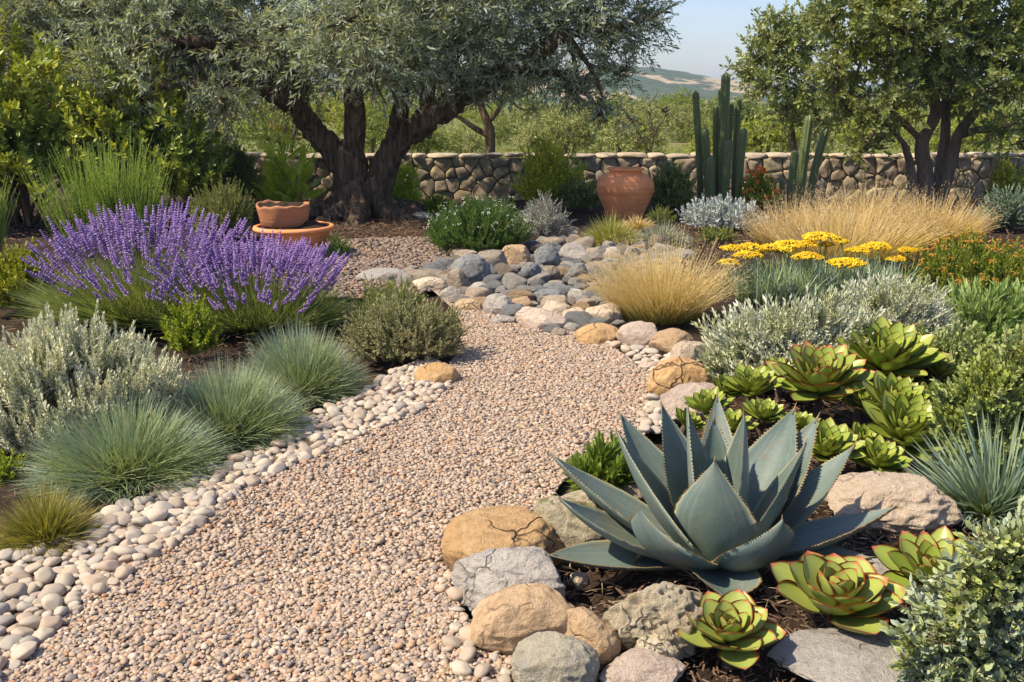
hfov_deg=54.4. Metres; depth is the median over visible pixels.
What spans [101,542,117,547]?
pebble
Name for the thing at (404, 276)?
river stone
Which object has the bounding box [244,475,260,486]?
pebble
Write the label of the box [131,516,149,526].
pebble
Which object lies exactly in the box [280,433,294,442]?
pebble
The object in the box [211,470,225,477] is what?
pebble
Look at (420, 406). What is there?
pebble
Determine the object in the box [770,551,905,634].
aeonium
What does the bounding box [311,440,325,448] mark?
pebble
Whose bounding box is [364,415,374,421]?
pebble
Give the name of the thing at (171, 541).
pebble
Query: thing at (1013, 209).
blue shrub
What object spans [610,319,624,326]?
river stone
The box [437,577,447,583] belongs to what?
pebble
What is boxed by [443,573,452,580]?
pebble
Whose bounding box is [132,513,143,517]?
pebble
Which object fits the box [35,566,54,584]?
pebble
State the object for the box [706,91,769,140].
orchard bush
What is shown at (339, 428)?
pebble
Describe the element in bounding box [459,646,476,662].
pebble
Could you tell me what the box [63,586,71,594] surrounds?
pebble
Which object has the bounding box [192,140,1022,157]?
meadow grass
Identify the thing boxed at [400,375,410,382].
pebble
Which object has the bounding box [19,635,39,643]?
pebble
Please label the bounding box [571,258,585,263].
river stone
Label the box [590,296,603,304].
river stone
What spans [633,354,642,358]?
pebble
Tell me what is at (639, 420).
pebble
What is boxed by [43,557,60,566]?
pebble
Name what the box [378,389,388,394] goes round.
pebble
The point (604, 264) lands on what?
river stone
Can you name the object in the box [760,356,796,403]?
aeonium
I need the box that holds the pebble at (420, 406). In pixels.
[414,403,426,410]
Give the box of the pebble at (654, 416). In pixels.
[648,413,660,420]
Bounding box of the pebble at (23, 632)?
[11,627,34,637]
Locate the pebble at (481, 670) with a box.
[474,663,490,678]
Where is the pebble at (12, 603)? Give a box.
[5,599,20,611]
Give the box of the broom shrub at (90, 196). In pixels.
[18,129,177,253]
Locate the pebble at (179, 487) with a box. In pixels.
[168,480,185,488]
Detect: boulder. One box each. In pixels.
[355,268,403,279]
[403,268,442,278]
[412,212,433,220]
[412,277,448,291]
[415,362,459,382]
[441,505,564,567]
[451,546,565,611]
[470,583,574,654]
[511,631,599,681]
[533,490,607,569]
[564,226,579,235]
[564,607,620,669]
[569,572,588,589]
[574,323,618,343]
[598,647,685,681]
[602,581,702,659]
[615,321,656,345]
[621,483,644,500]
[634,633,679,659]
[646,356,708,395]
[649,328,693,353]
[658,382,728,425]
[670,340,709,372]
[766,628,916,681]
[824,471,964,537]
[867,558,888,574]
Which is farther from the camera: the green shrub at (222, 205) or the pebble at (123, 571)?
the green shrub at (222, 205)
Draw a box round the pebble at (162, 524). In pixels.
[152,521,170,527]
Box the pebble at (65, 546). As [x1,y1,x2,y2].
[56,541,70,549]
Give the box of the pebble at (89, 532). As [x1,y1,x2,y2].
[81,527,95,535]
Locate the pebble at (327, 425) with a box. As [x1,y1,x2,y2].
[316,421,333,429]
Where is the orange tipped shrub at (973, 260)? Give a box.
[890,226,1023,299]
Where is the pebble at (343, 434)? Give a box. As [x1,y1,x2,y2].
[336,431,348,437]
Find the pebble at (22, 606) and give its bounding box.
[16,601,32,611]
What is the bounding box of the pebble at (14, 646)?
[10,643,19,650]
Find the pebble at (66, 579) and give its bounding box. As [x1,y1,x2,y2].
[55,572,74,585]
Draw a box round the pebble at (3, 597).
[0,592,6,602]
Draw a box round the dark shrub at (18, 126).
[0,0,129,228]
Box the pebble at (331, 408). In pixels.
[327,405,339,413]
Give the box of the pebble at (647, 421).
[639,419,653,425]
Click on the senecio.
(718, 210)
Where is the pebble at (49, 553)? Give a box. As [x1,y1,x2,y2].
[44,549,61,557]
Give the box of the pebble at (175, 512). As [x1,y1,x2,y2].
[166,508,183,518]
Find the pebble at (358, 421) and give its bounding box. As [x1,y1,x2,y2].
[352,419,363,424]
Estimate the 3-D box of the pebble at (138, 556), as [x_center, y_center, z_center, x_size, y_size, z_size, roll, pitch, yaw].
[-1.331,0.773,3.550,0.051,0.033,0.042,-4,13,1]
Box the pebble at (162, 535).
[157,531,170,538]
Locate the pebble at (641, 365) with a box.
[639,363,647,368]
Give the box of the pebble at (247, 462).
[243,461,253,464]
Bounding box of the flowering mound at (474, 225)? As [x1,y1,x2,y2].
[422,192,536,252]
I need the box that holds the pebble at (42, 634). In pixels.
[32,627,54,641]
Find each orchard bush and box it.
[46,24,383,115]
[192,93,319,145]
[221,104,329,153]
[299,75,419,152]
[364,130,452,153]
[366,101,459,157]
[424,120,466,152]
[435,121,484,157]
[456,101,508,132]
[483,94,561,147]
[493,112,542,148]
[505,94,633,157]
[507,107,574,156]
[563,123,593,149]
[584,90,672,119]
[588,95,673,157]
[622,118,732,157]
[628,98,661,128]
[639,99,711,142]
[654,86,717,141]
[679,114,743,145]
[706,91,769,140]
[732,109,813,152]
[746,114,841,146]
[748,125,798,152]
[771,129,835,157]
[788,118,851,157]
[813,106,940,153]
[891,123,955,151]
[909,101,1023,152]
[937,104,1017,143]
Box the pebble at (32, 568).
[24,562,44,574]
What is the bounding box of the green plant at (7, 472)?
[0,447,28,486]
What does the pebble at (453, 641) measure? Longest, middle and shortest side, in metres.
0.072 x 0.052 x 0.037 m
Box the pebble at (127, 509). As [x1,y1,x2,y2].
[122,507,133,512]
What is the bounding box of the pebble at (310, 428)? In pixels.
[303,425,315,432]
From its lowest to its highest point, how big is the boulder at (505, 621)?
0.241 m
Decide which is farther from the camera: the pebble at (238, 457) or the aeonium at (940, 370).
the aeonium at (940, 370)
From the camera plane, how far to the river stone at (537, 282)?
8.68 m
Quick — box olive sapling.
[609,90,688,152]
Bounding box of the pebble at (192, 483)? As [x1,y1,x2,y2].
[185,477,198,486]
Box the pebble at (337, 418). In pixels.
[328,416,342,421]
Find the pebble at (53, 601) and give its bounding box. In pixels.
[41,593,62,610]
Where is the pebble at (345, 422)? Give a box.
[342,419,352,426]
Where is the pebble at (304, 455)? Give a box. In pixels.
[297,451,312,460]
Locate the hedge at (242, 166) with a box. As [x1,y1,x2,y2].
[172,139,265,207]
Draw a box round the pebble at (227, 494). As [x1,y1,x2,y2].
[223,491,233,498]
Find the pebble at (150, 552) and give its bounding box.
[142,548,158,557]
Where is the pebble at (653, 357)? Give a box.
[650,355,658,359]
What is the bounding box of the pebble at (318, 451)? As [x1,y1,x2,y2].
[312,448,324,455]
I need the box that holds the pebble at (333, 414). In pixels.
[329,411,343,418]
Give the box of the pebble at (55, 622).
[38,616,62,629]
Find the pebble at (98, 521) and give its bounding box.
[86,520,102,528]
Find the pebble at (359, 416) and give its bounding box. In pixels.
[353,413,365,421]
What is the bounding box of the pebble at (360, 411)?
[354,408,366,415]
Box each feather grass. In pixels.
[566,215,761,324]
[730,179,870,248]
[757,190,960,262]
[867,177,1008,245]
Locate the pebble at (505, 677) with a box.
[497,673,511,681]
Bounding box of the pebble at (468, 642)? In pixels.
[463,639,475,646]
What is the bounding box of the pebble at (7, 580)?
[1,576,17,585]
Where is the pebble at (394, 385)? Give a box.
[387,382,399,389]
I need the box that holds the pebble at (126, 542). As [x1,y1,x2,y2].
[119,539,132,545]
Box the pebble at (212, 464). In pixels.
[204,462,218,473]
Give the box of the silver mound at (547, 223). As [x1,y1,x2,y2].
[516,190,575,237]
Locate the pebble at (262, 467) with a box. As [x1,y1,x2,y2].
[255,464,268,471]
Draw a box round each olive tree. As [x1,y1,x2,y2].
[0,0,686,230]
[412,25,557,157]
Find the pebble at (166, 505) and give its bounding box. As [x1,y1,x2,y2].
[153,501,173,509]
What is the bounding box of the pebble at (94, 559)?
[87,555,103,566]
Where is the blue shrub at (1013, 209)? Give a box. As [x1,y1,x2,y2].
[967,182,1023,229]
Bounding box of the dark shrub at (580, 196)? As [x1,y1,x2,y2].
[559,175,599,209]
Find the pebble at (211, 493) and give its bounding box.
[202,490,216,498]
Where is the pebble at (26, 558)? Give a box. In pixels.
[22,554,36,562]
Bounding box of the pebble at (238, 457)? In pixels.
[227,453,244,462]
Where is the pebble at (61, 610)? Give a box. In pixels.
[54,606,67,616]
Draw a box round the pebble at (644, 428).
[638,424,650,432]
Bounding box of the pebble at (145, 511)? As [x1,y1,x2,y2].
[142,507,152,515]
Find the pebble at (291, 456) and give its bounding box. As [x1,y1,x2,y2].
[287,454,297,460]
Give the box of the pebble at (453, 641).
[441,635,460,648]
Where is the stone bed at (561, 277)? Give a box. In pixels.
[494,247,685,327]
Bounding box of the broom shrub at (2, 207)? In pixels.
[0,172,19,250]
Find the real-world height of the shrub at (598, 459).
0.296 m
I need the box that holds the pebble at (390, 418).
[381,415,394,421]
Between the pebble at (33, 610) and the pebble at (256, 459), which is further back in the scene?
the pebble at (256, 459)
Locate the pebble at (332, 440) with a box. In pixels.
[327,438,336,443]
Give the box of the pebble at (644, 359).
[641,357,653,361]
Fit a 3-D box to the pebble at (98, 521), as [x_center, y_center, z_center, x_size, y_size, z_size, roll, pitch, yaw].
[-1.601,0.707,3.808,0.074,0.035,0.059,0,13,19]
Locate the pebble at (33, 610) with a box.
[24,607,38,613]
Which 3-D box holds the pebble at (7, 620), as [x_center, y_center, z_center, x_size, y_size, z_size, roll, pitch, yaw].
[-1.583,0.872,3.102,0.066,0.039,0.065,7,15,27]
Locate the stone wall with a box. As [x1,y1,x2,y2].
[1,152,1023,200]
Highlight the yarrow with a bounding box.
[713,231,924,306]
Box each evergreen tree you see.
[719,0,862,152]
[792,0,1023,211]
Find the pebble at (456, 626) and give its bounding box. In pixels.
[449,622,462,632]
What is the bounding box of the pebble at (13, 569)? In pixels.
[9,565,24,572]
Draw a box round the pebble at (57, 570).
[52,566,63,575]
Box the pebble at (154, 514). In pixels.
[146,507,167,522]
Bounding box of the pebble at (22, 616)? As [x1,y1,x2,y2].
[16,612,32,621]
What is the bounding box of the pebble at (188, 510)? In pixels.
[182,507,192,514]
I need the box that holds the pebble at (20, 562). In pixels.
[13,560,26,565]
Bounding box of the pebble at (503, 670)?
[500,667,511,674]
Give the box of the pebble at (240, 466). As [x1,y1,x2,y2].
[233,462,246,470]
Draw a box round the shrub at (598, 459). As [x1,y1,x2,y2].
[563,428,635,492]
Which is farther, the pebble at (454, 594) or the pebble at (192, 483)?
the pebble at (192, 483)
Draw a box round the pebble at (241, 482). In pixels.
[234,479,245,487]
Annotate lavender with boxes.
[0,196,275,332]
[133,228,363,340]
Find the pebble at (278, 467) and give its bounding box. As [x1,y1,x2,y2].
[267,462,285,472]
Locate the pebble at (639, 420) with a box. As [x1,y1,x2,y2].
[635,417,651,422]
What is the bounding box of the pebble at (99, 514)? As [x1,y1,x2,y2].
[89,512,104,520]
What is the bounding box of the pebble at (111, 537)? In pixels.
[107,533,120,542]
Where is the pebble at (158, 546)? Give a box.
[148,542,162,550]
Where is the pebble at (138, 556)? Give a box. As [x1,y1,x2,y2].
[132,553,144,560]
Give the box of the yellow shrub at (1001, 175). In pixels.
[984,154,1023,195]
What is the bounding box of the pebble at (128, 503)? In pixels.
[115,498,133,508]
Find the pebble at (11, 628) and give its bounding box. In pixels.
[6,623,21,633]
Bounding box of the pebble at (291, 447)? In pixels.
[287,445,296,449]
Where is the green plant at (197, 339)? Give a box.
[159,289,224,355]
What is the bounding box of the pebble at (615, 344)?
[609,341,621,347]
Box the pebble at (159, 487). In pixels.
[153,483,168,490]
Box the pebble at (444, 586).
[438,584,448,589]
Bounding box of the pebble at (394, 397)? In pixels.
[388,395,399,399]
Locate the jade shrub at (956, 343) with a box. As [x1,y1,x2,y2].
[912,313,1006,393]
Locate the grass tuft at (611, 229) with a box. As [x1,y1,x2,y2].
[577,210,642,247]
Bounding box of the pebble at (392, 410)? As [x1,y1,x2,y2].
[387,407,397,413]
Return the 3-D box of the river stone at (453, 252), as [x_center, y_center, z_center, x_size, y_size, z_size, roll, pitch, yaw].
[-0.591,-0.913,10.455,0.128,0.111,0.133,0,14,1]
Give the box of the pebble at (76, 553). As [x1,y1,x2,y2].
[72,550,83,557]
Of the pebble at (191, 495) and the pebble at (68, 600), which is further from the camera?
the pebble at (191, 495)
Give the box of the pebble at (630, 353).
[625,351,636,357]
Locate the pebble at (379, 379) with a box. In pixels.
[373,377,382,382]
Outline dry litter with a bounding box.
[557,528,927,668]
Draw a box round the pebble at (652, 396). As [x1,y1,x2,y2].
[646,393,659,400]
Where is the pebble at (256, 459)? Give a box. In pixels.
[252,454,268,463]
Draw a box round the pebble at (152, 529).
[141,524,161,533]
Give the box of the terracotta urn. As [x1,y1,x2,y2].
[596,167,653,218]
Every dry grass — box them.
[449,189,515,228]
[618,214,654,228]
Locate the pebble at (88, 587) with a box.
[82,584,93,592]
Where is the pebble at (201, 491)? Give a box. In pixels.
[197,488,208,495]
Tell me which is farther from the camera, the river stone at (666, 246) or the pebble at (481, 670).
the river stone at (666, 246)
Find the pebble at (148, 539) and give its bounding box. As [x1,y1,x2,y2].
[138,534,157,544]
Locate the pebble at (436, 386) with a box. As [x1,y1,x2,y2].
[432,382,444,390]
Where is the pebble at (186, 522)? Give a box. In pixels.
[180,517,191,526]
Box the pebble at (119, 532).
[114,529,127,535]
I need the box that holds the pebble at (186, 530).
[180,526,192,535]
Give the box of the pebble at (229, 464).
[223,461,234,470]
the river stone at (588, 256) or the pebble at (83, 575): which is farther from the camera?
the river stone at (588, 256)
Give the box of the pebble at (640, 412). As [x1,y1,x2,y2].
[637,410,648,414]
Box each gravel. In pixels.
[0,289,651,681]
[246,236,457,299]
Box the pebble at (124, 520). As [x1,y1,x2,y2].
[118,514,131,525]
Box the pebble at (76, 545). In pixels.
[72,540,87,549]
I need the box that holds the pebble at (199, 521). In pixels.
[191,515,206,527]
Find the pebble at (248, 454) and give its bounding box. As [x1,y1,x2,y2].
[241,450,253,459]
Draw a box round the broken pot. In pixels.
[255,200,309,227]
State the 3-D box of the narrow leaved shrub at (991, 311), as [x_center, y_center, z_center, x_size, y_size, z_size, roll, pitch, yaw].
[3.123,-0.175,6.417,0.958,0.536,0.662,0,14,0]
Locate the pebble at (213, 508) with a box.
[206,505,216,511]
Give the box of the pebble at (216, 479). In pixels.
[209,477,219,482]
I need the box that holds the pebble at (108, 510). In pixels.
[100,505,122,515]
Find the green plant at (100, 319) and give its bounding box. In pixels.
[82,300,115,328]
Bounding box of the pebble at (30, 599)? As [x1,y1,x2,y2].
[24,596,35,602]
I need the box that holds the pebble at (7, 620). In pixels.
[0,615,15,626]
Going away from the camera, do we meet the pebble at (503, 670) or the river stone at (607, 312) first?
the pebble at (503, 670)
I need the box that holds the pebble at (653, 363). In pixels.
[647,361,658,365]
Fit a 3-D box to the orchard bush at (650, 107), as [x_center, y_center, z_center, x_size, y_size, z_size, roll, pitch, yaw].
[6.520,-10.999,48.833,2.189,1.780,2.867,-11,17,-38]
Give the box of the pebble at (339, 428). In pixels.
[334,426,345,431]
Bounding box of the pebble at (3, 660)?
[0,656,6,668]
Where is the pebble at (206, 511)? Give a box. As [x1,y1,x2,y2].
[194,506,214,516]
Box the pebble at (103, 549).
[95,546,107,554]
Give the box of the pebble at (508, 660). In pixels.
[504,657,511,664]
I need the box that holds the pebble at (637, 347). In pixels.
[630,344,644,350]
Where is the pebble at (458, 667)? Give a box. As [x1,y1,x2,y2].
[450,660,471,676]
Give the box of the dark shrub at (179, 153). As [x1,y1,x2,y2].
[59,39,238,221]
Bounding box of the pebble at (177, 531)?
[171,529,179,534]
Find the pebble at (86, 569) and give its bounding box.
[79,567,93,573]
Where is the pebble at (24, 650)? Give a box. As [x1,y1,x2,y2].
[10,641,36,659]
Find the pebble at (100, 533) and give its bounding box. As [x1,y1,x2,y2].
[89,528,110,540]
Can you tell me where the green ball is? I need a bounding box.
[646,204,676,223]
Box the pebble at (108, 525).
[101,523,112,529]
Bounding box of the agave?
[548,389,899,594]
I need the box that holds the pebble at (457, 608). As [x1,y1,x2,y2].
[450,606,464,611]
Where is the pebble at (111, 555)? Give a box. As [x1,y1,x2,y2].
[103,551,119,561]
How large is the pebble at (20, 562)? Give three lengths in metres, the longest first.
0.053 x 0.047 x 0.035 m
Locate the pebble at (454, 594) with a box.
[446,586,462,601]
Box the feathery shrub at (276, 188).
[249,131,325,202]
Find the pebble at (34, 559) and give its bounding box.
[32,556,46,562]
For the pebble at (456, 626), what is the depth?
3.07 m
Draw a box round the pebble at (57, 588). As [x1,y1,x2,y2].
[37,583,64,598]
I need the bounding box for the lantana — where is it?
[737,166,782,209]
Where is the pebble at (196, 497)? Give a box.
[192,495,201,500]
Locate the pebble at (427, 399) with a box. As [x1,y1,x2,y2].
[423,395,432,402]
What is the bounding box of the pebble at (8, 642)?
[0,634,22,650]
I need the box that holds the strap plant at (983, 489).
[897,406,1023,529]
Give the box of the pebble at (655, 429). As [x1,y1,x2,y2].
[651,425,661,433]
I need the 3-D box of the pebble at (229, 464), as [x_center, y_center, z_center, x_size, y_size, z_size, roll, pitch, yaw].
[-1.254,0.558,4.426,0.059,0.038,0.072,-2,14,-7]
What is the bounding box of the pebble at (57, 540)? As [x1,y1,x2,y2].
[48,535,65,546]
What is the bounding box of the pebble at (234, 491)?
[228,489,238,494]
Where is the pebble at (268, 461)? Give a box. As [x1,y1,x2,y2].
[255,458,273,466]
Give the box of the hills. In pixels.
[38,67,1023,102]
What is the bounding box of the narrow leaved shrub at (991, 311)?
[937,274,1023,354]
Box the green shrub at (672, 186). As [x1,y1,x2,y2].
[649,158,697,211]
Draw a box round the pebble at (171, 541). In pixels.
[166,537,176,546]
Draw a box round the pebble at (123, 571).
[114,564,133,579]
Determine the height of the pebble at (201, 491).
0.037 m
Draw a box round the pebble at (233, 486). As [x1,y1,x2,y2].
[227,483,240,489]
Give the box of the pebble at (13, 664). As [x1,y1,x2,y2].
[6,659,20,669]
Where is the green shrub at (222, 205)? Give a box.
[184,175,255,237]
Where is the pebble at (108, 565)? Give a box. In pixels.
[96,560,119,571]
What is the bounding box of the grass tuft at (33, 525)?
[0,472,111,559]
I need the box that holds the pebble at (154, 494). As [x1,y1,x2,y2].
[148,490,161,498]
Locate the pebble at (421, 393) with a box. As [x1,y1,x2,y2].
[418,391,428,396]
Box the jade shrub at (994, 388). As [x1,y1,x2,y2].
[924,322,1023,474]
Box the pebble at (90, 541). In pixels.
[86,539,97,544]
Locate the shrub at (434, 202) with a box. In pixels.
[421,192,457,212]
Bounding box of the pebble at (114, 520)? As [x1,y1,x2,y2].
[101,514,118,525]
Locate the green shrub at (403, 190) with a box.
[391,161,423,201]
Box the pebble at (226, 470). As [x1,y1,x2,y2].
[218,467,231,473]
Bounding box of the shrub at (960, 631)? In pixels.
[879,493,1023,681]
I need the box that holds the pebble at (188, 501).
[183,498,194,505]
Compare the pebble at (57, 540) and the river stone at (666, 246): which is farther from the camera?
the river stone at (666, 246)
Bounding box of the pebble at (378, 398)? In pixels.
[373,395,384,403]
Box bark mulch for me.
[0,209,1023,681]
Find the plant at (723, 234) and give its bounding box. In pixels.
[694,224,740,243]
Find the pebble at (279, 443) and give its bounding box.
[270,439,286,447]
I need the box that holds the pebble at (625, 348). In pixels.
[621,345,631,353]
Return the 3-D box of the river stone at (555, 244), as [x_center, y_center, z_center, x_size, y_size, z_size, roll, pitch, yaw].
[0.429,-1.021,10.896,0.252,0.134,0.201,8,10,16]
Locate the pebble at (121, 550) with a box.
[113,545,136,556]
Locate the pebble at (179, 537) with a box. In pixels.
[173,534,183,543]
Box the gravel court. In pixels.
[279,241,440,298]
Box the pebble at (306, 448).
[299,445,312,453]
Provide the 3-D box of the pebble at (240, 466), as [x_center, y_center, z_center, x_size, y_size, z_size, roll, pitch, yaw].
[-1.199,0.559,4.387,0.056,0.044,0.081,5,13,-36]
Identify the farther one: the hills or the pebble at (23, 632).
the hills
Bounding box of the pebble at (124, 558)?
[118,554,132,562]
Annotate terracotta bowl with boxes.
[252,220,334,256]
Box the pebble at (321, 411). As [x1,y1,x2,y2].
[313,408,327,414]
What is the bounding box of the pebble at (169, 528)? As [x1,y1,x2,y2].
[160,526,175,531]
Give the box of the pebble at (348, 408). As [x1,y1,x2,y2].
[342,406,354,411]
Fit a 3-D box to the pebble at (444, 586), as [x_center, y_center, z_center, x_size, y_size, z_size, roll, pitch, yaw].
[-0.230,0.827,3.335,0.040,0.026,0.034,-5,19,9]
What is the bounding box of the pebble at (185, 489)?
[179,487,192,492]
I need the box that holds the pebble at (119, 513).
[113,511,128,516]
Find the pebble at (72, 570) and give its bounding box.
[60,567,79,574]
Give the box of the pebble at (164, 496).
[157,491,173,500]
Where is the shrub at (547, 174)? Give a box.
[505,125,595,206]
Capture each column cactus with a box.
[692,72,748,206]
[778,115,830,210]
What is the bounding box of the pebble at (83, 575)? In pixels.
[79,572,90,578]
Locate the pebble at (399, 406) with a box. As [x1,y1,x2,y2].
[393,403,406,410]
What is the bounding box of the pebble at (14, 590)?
[3,582,27,600]
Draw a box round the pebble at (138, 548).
[135,544,147,552]
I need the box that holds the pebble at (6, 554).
[0,548,13,560]
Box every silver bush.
[0,299,189,458]
[690,282,890,396]
[827,263,966,339]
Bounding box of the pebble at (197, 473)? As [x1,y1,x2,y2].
[187,470,201,478]
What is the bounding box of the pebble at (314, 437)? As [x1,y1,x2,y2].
[309,432,323,442]
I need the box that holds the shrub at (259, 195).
[239,115,306,200]
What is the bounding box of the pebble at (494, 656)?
[489,652,499,660]
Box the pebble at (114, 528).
[110,525,119,532]
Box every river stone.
[379,272,397,280]
[395,277,406,283]
[398,274,412,278]
[406,277,415,283]
[421,273,438,277]
[422,262,446,269]
[435,257,452,266]
[439,286,461,303]
[442,269,450,273]
[447,268,470,288]
[449,249,460,255]
[450,255,459,260]
[450,295,469,303]
[451,254,490,284]
[454,298,481,310]
[455,249,477,256]
[458,286,470,293]
[465,286,490,297]
[471,281,485,286]
[471,297,485,306]
[477,249,507,266]
[478,285,494,293]
[482,274,502,283]
[483,293,512,314]
[486,280,502,289]
[489,315,517,322]
[490,264,496,273]
[495,262,517,275]
[495,285,507,289]
[500,289,514,295]
[500,304,524,316]
[501,272,526,289]
[502,244,530,264]
[508,289,533,300]
[510,264,521,270]
[512,296,533,306]
[515,285,537,293]
[516,306,566,329]
[520,263,541,277]
[525,240,540,251]
[527,272,550,284]
[528,279,544,285]
[530,243,549,253]
[530,254,534,262]
[533,285,547,289]
[533,288,561,296]
[534,244,560,266]
[537,295,544,302]
[540,237,565,245]
[540,295,567,305]
[541,265,560,280]
[542,300,570,314]
[543,282,566,288]
[544,323,562,332]
[547,242,561,247]
[547,280,562,282]
[551,327,566,335]
[556,285,573,290]
[557,266,568,275]
[559,242,587,259]
[560,256,571,262]
[560,261,573,265]
[560,288,569,296]
[561,277,569,284]
[562,307,584,316]
[563,236,577,244]
[563,322,580,331]
[565,262,587,277]
[565,311,592,324]
[567,288,585,298]
[567,298,575,305]
[568,277,585,285]
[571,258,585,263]
[571,301,589,309]
[572,282,589,289]
[573,237,594,247]
[575,296,588,300]
[576,298,597,306]
[577,274,594,281]
[580,252,603,263]
[585,303,622,322]
[586,248,597,252]
[586,289,610,300]
[588,261,603,266]
[588,267,605,275]
[589,317,609,323]
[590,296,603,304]
[595,248,605,253]
[598,245,611,248]
[600,262,616,274]
[602,240,615,246]
[602,258,619,262]
[604,251,619,258]
[606,246,622,254]
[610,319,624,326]
[615,244,626,253]
[620,257,635,264]
[624,246,639,255]
[635,241,651,248]
[649,234,669,245]
[652,243,670,250]
[661,252,683,259]
[669,260,683,269]
[680,250,695,259]
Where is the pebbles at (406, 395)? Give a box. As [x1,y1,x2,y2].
[0,341,676,681]
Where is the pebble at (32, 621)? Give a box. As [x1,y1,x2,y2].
[19,615,42,629]
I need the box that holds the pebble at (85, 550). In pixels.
[78,548,89,553]
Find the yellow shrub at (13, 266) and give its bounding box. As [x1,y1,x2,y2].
[0,236,61,311]
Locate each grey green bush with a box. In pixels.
[337,286,476,364]
[342,273,437,322]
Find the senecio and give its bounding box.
[675,192,766,230]
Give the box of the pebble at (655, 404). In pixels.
[650,401,659,407]
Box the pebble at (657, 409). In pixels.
[653,407,660,413]
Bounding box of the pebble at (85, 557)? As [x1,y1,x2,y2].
[78,554,91,559]
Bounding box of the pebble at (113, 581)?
[107,577,119,584]
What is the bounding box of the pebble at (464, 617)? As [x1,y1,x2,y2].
[460,615,468,620]
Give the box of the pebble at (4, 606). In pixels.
[0,602,8,615]
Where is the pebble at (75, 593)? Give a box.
[66,591,81,597]
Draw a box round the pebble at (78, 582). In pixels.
[75,578,82,584]
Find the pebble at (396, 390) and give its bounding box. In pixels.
[391,387,401,393]
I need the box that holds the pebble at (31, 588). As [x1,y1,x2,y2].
[26,583,38,595]
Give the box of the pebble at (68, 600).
[63,595,80,605]
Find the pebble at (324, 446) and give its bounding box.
[319,444,328,449]
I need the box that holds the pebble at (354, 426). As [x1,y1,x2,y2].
[346,423,358,429]
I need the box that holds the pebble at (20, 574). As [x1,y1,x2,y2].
[10,570,32,579]
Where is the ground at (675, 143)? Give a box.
[10,103,1023,157]
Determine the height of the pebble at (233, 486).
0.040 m
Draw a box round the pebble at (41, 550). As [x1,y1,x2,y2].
[31,546,46,555]
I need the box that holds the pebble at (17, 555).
[10,549,31,561]
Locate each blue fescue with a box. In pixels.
[1,383,240,511]
[158,342,323,464]
[223,313,381,411]
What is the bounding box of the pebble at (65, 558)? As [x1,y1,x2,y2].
[60,555,69,562]
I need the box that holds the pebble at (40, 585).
[28,581,43,589]
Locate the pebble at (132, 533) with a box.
[125,528,142,538]
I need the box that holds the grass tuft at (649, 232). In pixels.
[634,218,695,248]
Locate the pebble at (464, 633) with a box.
[459,625,470,640]
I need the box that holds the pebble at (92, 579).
[82,574,108,585]
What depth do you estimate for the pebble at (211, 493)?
4.06 m
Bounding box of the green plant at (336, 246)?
[325,230,351,256]
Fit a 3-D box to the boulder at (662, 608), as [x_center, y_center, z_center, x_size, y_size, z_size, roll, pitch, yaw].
[0.434,0.851,3.021,0.323,0.277,0.233,0,14,0]
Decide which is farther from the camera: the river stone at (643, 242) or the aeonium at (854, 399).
the river stone at (643, 242)
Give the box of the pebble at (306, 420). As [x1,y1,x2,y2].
[296,416,310,423]
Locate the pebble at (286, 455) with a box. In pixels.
[281,451,294,458]
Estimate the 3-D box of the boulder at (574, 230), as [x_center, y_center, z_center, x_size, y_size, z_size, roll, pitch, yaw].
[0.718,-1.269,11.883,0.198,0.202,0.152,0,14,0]
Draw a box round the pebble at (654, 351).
[644,348,658,354]
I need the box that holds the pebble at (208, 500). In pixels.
[199,495,215,505]
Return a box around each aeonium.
[676,407,705,437]
[677,589,785,671]
[684,386,734,423]
[702,408,758,435]
[712,373,743,397]
[721,363,784,421]
[741,398,786,440]
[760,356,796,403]
[765,340,874,417]
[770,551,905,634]
[777,411,820,429]
[796,415,865,465]
[831,315,949,380]
[840,383,875,422]
[848,422,884,470]
[849,434,912,472]
[861,390,940,472]
[862,370,934,441]
[871,526,969,595]
[911,381,956,407]
[928,358,963,385]
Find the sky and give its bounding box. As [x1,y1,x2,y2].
[3,0,1023,85]
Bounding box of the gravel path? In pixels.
[6,293,646,681]
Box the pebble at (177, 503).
[167,498,185,508]
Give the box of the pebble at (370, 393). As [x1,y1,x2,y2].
[365,390,377,396]
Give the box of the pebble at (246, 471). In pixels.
[241,468,253,475]
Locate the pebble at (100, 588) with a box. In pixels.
[92,582,107,593]
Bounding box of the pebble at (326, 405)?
[323,402,336,410]
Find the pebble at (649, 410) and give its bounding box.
[645,407,654,412]
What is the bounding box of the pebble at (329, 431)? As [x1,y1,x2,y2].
[323,429,335,434]
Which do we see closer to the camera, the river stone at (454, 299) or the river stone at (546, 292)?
the river stone at (454, 299)
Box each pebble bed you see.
[0,364,424,670]
[616,346,665,433]
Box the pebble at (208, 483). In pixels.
[203,481,215,486]
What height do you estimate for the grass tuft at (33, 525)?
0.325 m
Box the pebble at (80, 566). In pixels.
[76,563,88,569]
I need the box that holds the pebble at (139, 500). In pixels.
[133,496,152,504]
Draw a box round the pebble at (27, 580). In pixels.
[18,577,32,583]
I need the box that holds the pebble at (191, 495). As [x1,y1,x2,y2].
[182,491,196,499]
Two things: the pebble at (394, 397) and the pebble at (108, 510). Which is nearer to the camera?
the pebble at (108, 510)

